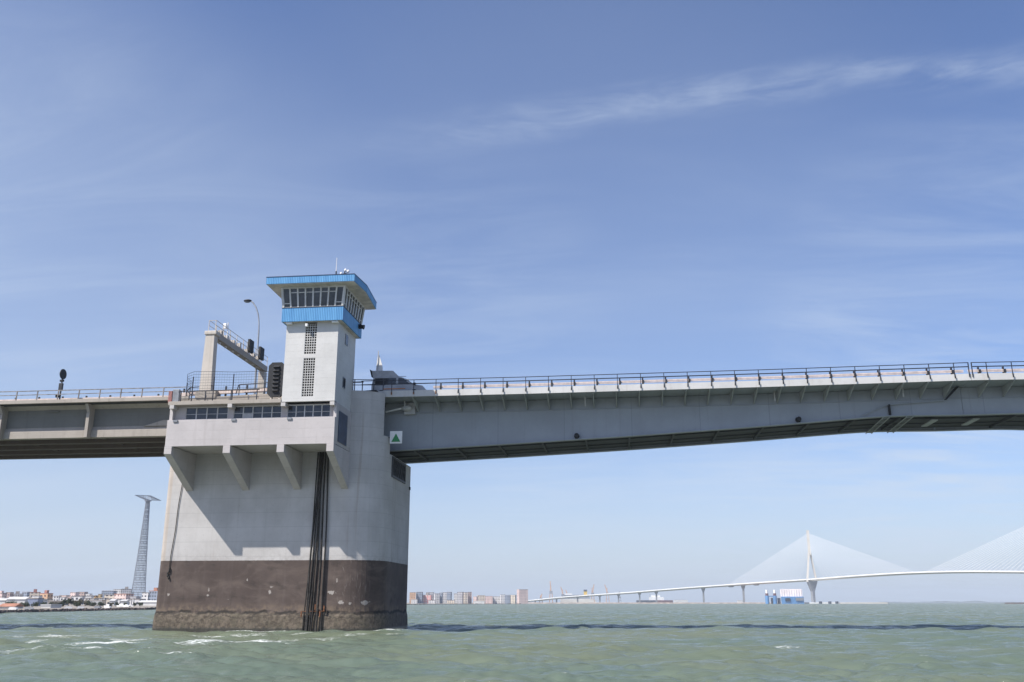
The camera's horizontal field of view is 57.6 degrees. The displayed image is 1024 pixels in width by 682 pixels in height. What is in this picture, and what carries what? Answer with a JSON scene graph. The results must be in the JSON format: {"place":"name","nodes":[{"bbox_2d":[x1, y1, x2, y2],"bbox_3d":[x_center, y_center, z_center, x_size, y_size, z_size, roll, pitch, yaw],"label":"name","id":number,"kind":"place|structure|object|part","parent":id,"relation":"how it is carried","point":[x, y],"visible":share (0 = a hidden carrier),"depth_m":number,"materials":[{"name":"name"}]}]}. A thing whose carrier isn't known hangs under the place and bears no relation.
{"place":"outdoors","nodes":[
{"label":"outdoors","id":0,"kind":"place"},
{"bbox_2d":[0,603,472,609],"bbox_3d":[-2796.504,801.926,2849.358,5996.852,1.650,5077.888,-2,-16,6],"label":"land","id":1,"kind":"structure","parent":0,"point":[87,606],"depth_m":362.58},
{"bbox_2d":[0,598,6,604],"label":"warehouse","id":2,"kind":"structure","parent":1,"relation":"on","point":[3,600],"depth_m":463.68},
{"bbox_2d":[0,591,6,597],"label":"apartment block","id":3,"kind":"structure","parent":1,"relation":"on","point":[2,593],"depth_m":968.36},
{"bbox_2d":[6,592,13,597],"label":"apartment block","id":4,"kind":"structure","parent":1,"relation":"on","point":[10,594],"depth_m":1111.74,"materials":[{"name":"grey concrete"}]},
{"bbox_2d":[0,603,23,608],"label":"cottage","id":5,"kind":"structure","parent":1,"relation":"on","point":[8,605],"depth_m":282.39,"materials":[{"name":"ceramic"}]},
{"bbox_2d":[6,597,30,603],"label":"warehouse","id":6,"kind":"structure","parent":1,"relation":"on","point":[18,599],"depth_m":463.70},
{"bbox_2d":[13,591,23,596],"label":"apartment block","id":7,"kind":"structure","parent":1,"relation":"on","point":[17,593],"depth_m":1207.74,"materials":[{"name":"grey concrete"}]},
{"bbox_2d":[22,592,29,596],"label":"apartment block","id":8,"kind":"structure","parent":1,"relation":"on","point":[26,594],"depth_m":1256.23,"materials":[{"name":"stone"}]},
{"bbox_2d":[22,601,29,606],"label":"tree","id":9,"kind":"object","parent":1,"relation":"on","point":[26,604],"visible":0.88,"depth_m":317.29,"materials":[{"name":"green plant"}]},
{"bbox_2d":[29,589,40,597],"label":"apartment tower","id":10,"kind":"structure","parent":1,"relation":"on","point":[35,593],"depth_m":870.57,"materials":[{"name":"beige concrete"}]},
{"bbox_2d":[27,598,43,605],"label":"warehouse","id":11,"kind":"structure","parent":1,"relation":"on","point":[34,600],"depth_m":425.53,"materials":[{"name":"metal"}]},
{"bbox_2d":[40,590,52,598],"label":"apartment tower","id":12,"kind":"structure","parent":1,"relation":"on","point":[46,594],"depth_m":831.89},
{"bbox_2d":[40,604,61,607],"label":"shed","id":13,"kind":"object","parent":1,"relation":"on","point":[50,605],"visible":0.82,"depth_m":318.65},
{"bbox_2d":[52,596,61,600],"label":"apartment block","id":14,"kind":"structure","parent":1,"relation":"on","point":[55,598],"depth_m":1061.60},
{"bbox_2d":[65,598,73,605],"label":"tree","id":15,"kind":"object","parent":1,"relation":"on","point":[70,600],"visible":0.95,"depth_m":423.20,"materials":[{"name":"green plant"}]},
{"bbox_2d":[70,592,79,595],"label":"apartment block","id":16,"kind":"structure","parent":1,"relation":"on","point":[74,593],"depth_m":1208.49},
{"bbox_2d":[71,596,85,604],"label":"apartment block","id":17,"kind":"structure","parent":1,"relation":"on","point":[75,598],"depth_m":676.20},
{"bbox_2d":[90,600,105,604],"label":"warehouse","id":18,"kind":"structure","parent":1,"relation":"on","point":[102,601],"depth_m":578.78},
{"bbox_2d":[101,591,116,597],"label":"office block","id":19,"kind":"structure","parent":1,"relation":"on","point":[109,592],"depth_m":1301.81,"materials":[{"name":"stone"}]},
{"bbox_2d":[104,595,113,598],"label":"apartment block","id":20,"kind":"structure","parent":1,"relation":"on","point":[109,596],"depth_m":772.95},
{"bbox_2d":[109,599,117,604],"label":"hut","id":21,"kind":"object","parent":1,"relation":"on","point":[113,600],"visible":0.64,"depth_m":522.49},
{"bbox_2d":[114,594,133,598],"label":"apartment block","id":22,"kind":"structure","parent":1,"relation":"on","point":[121,596],"depth_m":772.22,"materials":[{"name":"concrete"}]},
{"bbox_2d":[120,599,129,604],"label":"hut","id":23,"kind":"object","parent":1,"relation":"on","point":[123,601],"visible":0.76,"depth_m":503.42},
{"bbox_2d":[121,587,131,593],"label":"office block","id":24,"kind":"structure","parent":1,"relation":"on","point":[126,590],"depth_m":1352.29,"materials":[{"name":"grey concrete"}]},
{"bbox_2d":[142,592,148,599],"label":"apartment block","id":25,"kind":"structure","parent":1,"relation":"on","point":[145,595],"depth_m":869.15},
{"bbox_2d":[131,495,160,597],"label":"lattice mast","id":26,"kind":"object","parent":1,"relation":"on","point":[147,502],"visible":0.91,"depth_m":1386.86,"materials":[{"name":"metal"}]},
{"bbox_2d":[139,600,156,605],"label":"warehouse","id":27,"kind":"structure","parent":1,"relation":"on","point":[149,602],"depth_m":501.58,"materials":[{"name":"white"}]},
{"bbox_2d":[148,588,157,599],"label":"apartment block","id":28,"kind":"structure","parent":1,"relation":"on","point":[153,594],"depth_m":869.49,"materials":[{"name":"stone"}]},
{"bbox_2d":[0,603,520,612],"bbox_3d":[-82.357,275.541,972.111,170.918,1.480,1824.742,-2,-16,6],"label":"sea wall","id":29,"kind":"structure","parent":1,"relation":"on","point":[60,610],"depth_m":281.13,"materials":[{"name":"stone"}]},
{"bbox_2d":[409,592,415,602],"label":"apartment tower","id":30,"kind":"structure","parent":1,"relation":"on","point":[412,595],"depth_m":1736.76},
{"bbox_2d":[411,599,417,603],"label":"house","id":31,"kind":"structure","parent":1,"relation":"on","point":[414,601],"depth_m":1637.88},
{"bbox_2d":[416,592,422,602],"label":"apartment tower","id":32,"kind":"structure","parent":1,"relation":"on","point":[419,596],"depth_m":1746.29,"materials":[{"name":"stone"}]},
{"bbox_2d":[423,593,432,603],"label":"apartment block","id":33,"kind":"structure","parent":1,"relation":"on","point":[426,597],"depth_m":1752.94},
{"bbox_2d":[434,593,439,603],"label":"apartment block","id":34,"kind":"structure","parent":1,"relation":"on","point":[437,597],"depth_m":1785.00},
{"bbox_2d":[440,593,442,602],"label":"apartment tower","id":35,"kind":"structure","parent":1,"relation":"on","point":[441,597],"depth_m":1795.88,"materials":[{"name":"concrete"}]},
{"bbox_2d":[443,592,446,602],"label":"apartment tower","id":36,"kind":"structure","parent":1,"relation":"on","point":[444,597],"depth_m":1813.78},
{"bbox_2d":[447,592,451,599],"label":"apartment tower","id":37,"kind":"structure","parent":1,"relation":"on","point":[449,595],"depth_m":1786.38,"materials":[{"name":"stone"}]},
{"bbox_2d":[447,600,454,603],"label":"house","id":38,"kind":"structure","parent":1,"relation":"on","point":[450,601],"depth_m":1636.87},
{"bbox_2d":[457,592,463,603],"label":"apartment tower","id":39,"kind":"structure","parent":1,"relation":"on","point":[460,597],"depth_m":1784.65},
{"bbox_2d":[464,592,467,603],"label":"apartment tower","id":40,"kind":"structure","parent":1,"relation":"on","point":[465,597],"depth_m":1775.68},
{"bbox_2d":[468,592,471,603],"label":"apartment tower","id":41,"kind":"structure","parent":1,"relation":"on","point":[469,597],"depth_m":1784.90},
{"bbox_2d":[474,601,484,603],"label":"house","id":42,"kind":"structure","parent":1,"relation":"on","point":[479,602],"depth_m":1634.39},
{"bbox_2d":[477,595,484,600],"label":"apartment block","id":43,"kind":"structure","parent":1,"relation":"on","point":[481,597],"depth_m":1879.09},
{"bbox_2d":[485,596,492,603],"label":"apartment block","id":44,"kind":"structure","parent":1,"relation":"on","point":[488,599],"depth_m":1877.90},
{"bbox_2d":[493,596,499,603],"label":"apartment block","id":45,"kind":"structure","parent":1,"relation":"on","point":[496,599],"depth_m":1886.39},
{"bbox_2d":[500,595,504,603],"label":"apartment block","id":46,"kind":"structure","parent":1,"relation":"on","point":[502,599],"depth_m":1861.68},
{"bbox_2d":[505,595,510,603],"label":"apartment block","id":47,"kind":"structure","parent":1,"relation":"on","point":[507,599],"depth_m":1861.09,"materials":[{"name":"concrete"}]},
{"bbox_2d":[511,595,515,603],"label":"apartment block","id":48,"kind":"structure","parent":1,"relation":"on","point":[513,599],"depth_m":1927.50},
{"bbox_2d":[517,589,527,603],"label":"apartment tower","id":49,"kind":"structure","parent":1,"relation":"on","point":[522,596],"depth_m":1975.02,"materials":[{"name":"white concrete"}]},
{"bbox_2d":[376,351,382,370],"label":"folded signal","id":50,"kind":"object","parent":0,"point":[379,366],"visible":1,"depth_m":92.77,"materials":[{"name":"white paint"}]},
{"bbox_2d":[0,603,1023,681],"bbox_3d":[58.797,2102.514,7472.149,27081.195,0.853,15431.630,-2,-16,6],"label":"water","id":51,"kind":"structure","parent":0,"point":[936,642],"depth_m":52.73,"materials":[{"name":"green liquid"}]},
{"bbox_2d":[152,390,410,631],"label":"bridge pier","id":52,"kind":"structure","parent":51,"relation":"in","point":[242,473],"depth_m":84.03,"materials":[{"name":"concrete"}]},
{"bbox_2d":[0,396,189,459],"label":"approach viaduct","id":53,"kind":"object","parent":52,"relation":"on","point":[87,428],"visible":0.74,"depth_m":90.02,"materials":[{"name":"concrete"}]},
{"bbox_2d":[55,369,66,398],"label":"round sign","id":54,"kind":"object","parent":53,"relation":"on","point":[63,373],"visible":1,"depth_m":89.65,"materials":[{"name":"metal"}]},
{"bbox_2d":[0,394,167,400],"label":"crash barrier","id":55,"kind":"object","parent":53,"relation":"on","point":[133,396],"visible":0.33,"depth_m":90.30,"materials":[{"name":"metal"}]},
{"bbox_2d":[0,387,185,399],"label":"approach railing","id":56,"kind":"object","parent":53,"relation":"on","point":[79,393],"visible":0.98,"depth_m":88.86,"materials":[{"name":"metal"}]},
{"bbox_2d":[168,389,180,401],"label":"marker post","id":57,"kind":"object","parent":52,"relation":"on","point":[174,395],"visible":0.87,"depth_m":84.13,"materials":[{"name":"white metal"}]},
{"bbox_2d":[167,486,181,579],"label":"hanging rope","id":58,"kind":"object","parent":52,"relation":"hanging from","point":[173,538],"visible":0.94,"depth_m":85.10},
{"bbox_2d":[185,407,227,419],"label":"window frame","id":59,"kind":"structure","parent":52,"relation":"in","point":[192,413],"depth_m":83.74,"materials":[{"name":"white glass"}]},
{"bbox_2d":[179,389,259,400],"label":"roof railing","id":60,"kind":"object","parent":52,"relation":"on","point":[230,397],"visible":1,"depth_m":83.50,"materials":[{"name":"metal"}]},
{"bbox_2d":[180,385,266,395],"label":"crash barrier","id":61,"kind":"object","parent":52,"relation":"on","point":[234,392],"visible":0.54,"depth_m":89.12,"materials":[{"name":"metal"}]},
{"bbox_2d":[187,382,267,396],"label":"roadside railing","id":62,"kind":"object","parent":52,"relation":"on","point":[237,387],"visible":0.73,"depth_m":88.63,"materials":[{"name":"metal"}]},
{"bbox_2d":[186,371,272,400],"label":"fence","id":63,"kind":"object","parent":52,"relation":"on","point":[233,382],"visible":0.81,"depth_m":87.70,"materials":[{"name":"grey metal"}]},
{"bbox_2d":[195,320,267,397],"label":"sign gantry","id":64,"kind":"object","parent":52,"relation":"on","point":[213,338],"visible":0.9,"depth_m":90.59,"materials":[{"name":"grey metal"}]},
{"bbox_2d":[223,322,228,338],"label":"traffic camera","id":65,"kind":"object","parent":64,"relation":"on","point":[224,324],"visible":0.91,"depth_m":93.67,"materials":[{"name":"white paint"}]},
{"bbox_2d":[246,339,253,353],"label":"lane signal","id":66,"kind":"object","parent":64,"relation":"attached to","point":[250,346],"visible":1,"depth_m":98.41,"materials":[{"name":"black metal"}]},
{"bbox_2d":[257,346,264,360],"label":"lane signal","id":67,"kind":"object","parent":64,"relation":"attached to","point":[260,352],"visible":1,"depth_m":101.35,"materials":[{"name":"black metal"}]},
{"bbox_2d":[244,299,259,393],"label":"street lamp","id":68,"kind":"object","parent":52,"relation":"on","point":[249,301],"visible":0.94,"depth_m":103.17,"materials":[{"name":"metal"}]},
{"bbox_2d":[233,405,281,418],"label":"window frame","id":69,"kind":"structure","parent":52,"relation":"in","point":[274,411],"depth_m":83.23,"materials":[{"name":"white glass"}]},
{"bbox_2d":[267,362,283,398],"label":"signal panel","id":70,"kind":"object","parent":52,"relation":"on","point":[275,379],"visible":0.82,"depth_m":84.99,"materials":[{"name":"metal"}]},
{"bbox_2d":[287,404,330,416],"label":"window frame","id":71,"kind":"structure","parent":52,"relation":"in","point":[316,410],"depth_m":82.70,"materials":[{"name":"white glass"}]},
{"bbox_2d":[300,452,328,631],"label":"rope bundle","id":72,"kind":"object","parent":52,"relation":"hanging from","point":[315,521],"visible":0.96,"depth_m":83.14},
{"bbox_2d":[266,273,376,410],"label":"control tower","id":73,"kind":"structure","parent":52,"relation":"on","point":[322,318],"depth_m":83.73,"materials":[{"name":"white concrete"}]},
{"bbox_2d":[281,285,345,307],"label":"window frame","id":74,"kind":"structure","parent":73,"relation":"in","point":[311,296],"depth_m":84.09,"materials":[{"name":"white metal"}]},
{"bbox_2d":[342,377,345,388],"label":"side window","id":75,"kind":"structure","parent":73,"relation":"in","point":[344,379],"depth_m":84.54,"materials":[{"name":"black glass"}]},
{"bbox_2d":[345,334,347,345],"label":"side window","id":76,"kind":"structure","parent":73,"relation":"in","point":[346,336],"depth_m":85.83,"materials":[{"name":"grey glass"}]},
{"bbox_2d":[341,286,364,324],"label":"window frame","id":77,"kind":"structure","parent":73,"relation":"in","point":[351,303],"depth_m":86.63,"materials":[{"name":"white metal"}]},
{"bbox_2d":[353,379,383,390],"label":"pier railing","id":78,"kind":"object","parent":52,"relation":"on","point":[354,382],"visible":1,"depth_m":87.42,"materials":[{"name":"grey metal"}]},
{"bbox_2d":[388,431,401,443],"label":"navigation board","id":79,"kind":"object","parent":52,"relation":"attached to","point":[395,437],"visible":1,"depth_m":87.78,"materials":[{"name":"white paint"}]},
{"bbox_2d":[370,370,425,390],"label":"parked van","id":80,"kind":"object","parent":52,"relation":"on","point":[386,375],"visible":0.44,"depth_m":91.47,"materials":[{"name":"grey metal"}]},
{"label":"side window","id":81,"kind":"part","parent":80,"relation":"part of","materials":[{"name":"black glass"}]},
{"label":"front window","id":82,"kind":"part","parent":80,"relation":"part of","materials":[{"name":"black glass"}]},
{"bbox_2d":[378,374,970,463],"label":"bascule leaf","id":83,"kind":"object","parent":52,"relation":"on","point":[444,425],"visible":0.97,"depth_m":88.61,"materials":[{"name":"metal"}]},
{"bbox_2d":[385,403,415,414],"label":"locking motor","id":84,"kind":"object","parent":83,"relation":"attached to","point":[410,408],"visible":0.94,"depth_m":90.61,"materials":[{"name":"white paint"}]},
{"bbox_2d":[361,362,969,394],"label":"leaf railing","id":85,"kind":"object","parent":83,"relation":"attached to","point":[687,375],"visible":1,"depth_m":85.94,"materials":[{"name":"metal"}]},
{"bbox_2d":[433,368,962,389],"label":"crash barrier","id":86,"kind":"object","parent":83,"relation":"on","point":[665,380],"visible":0.73,"depth_m":86.77,"materials":[{"name":"metal"}]},
{"bbox_2d":[862,386,979,433],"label":"inspection walkway","id":87,"kind":"structure","parent":83,"relation":"attached to","point":[928,423],"depth_m":86.81,"materials":[{"name":"metal"}]},
{"bbox_2d":[934,373,1023,431],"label":"bascule leaf","id":88,"kind":"object","parent":83,"relation":"attached to","point":[994,401],"visible":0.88,"depth_m":85.20,"materials":[{"name":"metal"}]},
{"bbox_2d":[967,367,1023,372],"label":"crash barrier","id":89,"kind":"object","parent":88,"relation":"on","point":[978,370],"visible":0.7,"depth_m":84.00,"materials":[{"name":"metal"}]},
{"bbox_2d":[970,361,1023,377],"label":"leaf railing","id":90,"kind":"object","parent":88,"relation":"attached to","point":[1011,365],"visible":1,"depth_m":82.93,"materials":[{"name":"metal"}]},
{"bbox_2d":[560,590,593,601],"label":"cruise ship","id":91,"kind":"object","parent":51,"relation":"on","point":[583,599],"visible":0.66,"depth_m":3516.92},
{"bbox_2d":[636,595,672,601],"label":"cargo ship","id":92,"kind":"object","parent":51,"relation":"on","point":[652,598],"visible":0.71,"depth_m":3226.96},
{"bbox_2d":[516,602,839,603],"bbox_3d":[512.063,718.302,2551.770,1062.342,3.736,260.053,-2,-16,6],"label":"breakwater","id":93,"kind":"object","parent":51,"relation":"on","point":[651,602],"visible":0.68,"depth_m":2494.26,"materials":[{"name":"stone"}]},
{"bbox_2d":[516,527,1023,601],"bbox_3d":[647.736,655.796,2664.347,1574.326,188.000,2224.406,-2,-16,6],"label":"cable stayed bridge","id":94,"kind":"structure","parent":51,"relation":"on","point":[812,583],"depth_m":2414.46,"materials":[{"name":"white concrete"}]},
{"bbox_2d":[765,589,803,603],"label":"offshore platform","id":95,"kind":"structure","parent":51,"relation":"in","point":[791,596],"depth_m":1923.45,"materials":[{"name":"blue metal"}]},
{"bbox_2d":[809,602,834,603],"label":"fender island","id":96,"kind":"structure","parent":51,"relation":"in","point":[822,602],"depth_m":2300.93,"materials":[{"name":"grey concrete"}]},
{"bbox_2d":[840,602,888,603],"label":"jetty","id":97,"kind":"object","parent":51,"relation":"in","point":[864,602],"visible":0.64,"depth_m":2252.48,"materials":[{"name":"grey concrete"}]},
{"bbox_2d":[0,0,1023,602],"label":"sky","id":98,"kind":"structure","parent":0,"point":[522,189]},
{"bbox_2d":[889,601,1023,602],"bbox_3d":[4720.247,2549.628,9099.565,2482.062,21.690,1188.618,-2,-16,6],"label":"hills","id":99,"kind":"structure","parent":0,"point":[957,602],"depth_m":8839.75,"materials":[{"name":"grey"}]}
]}

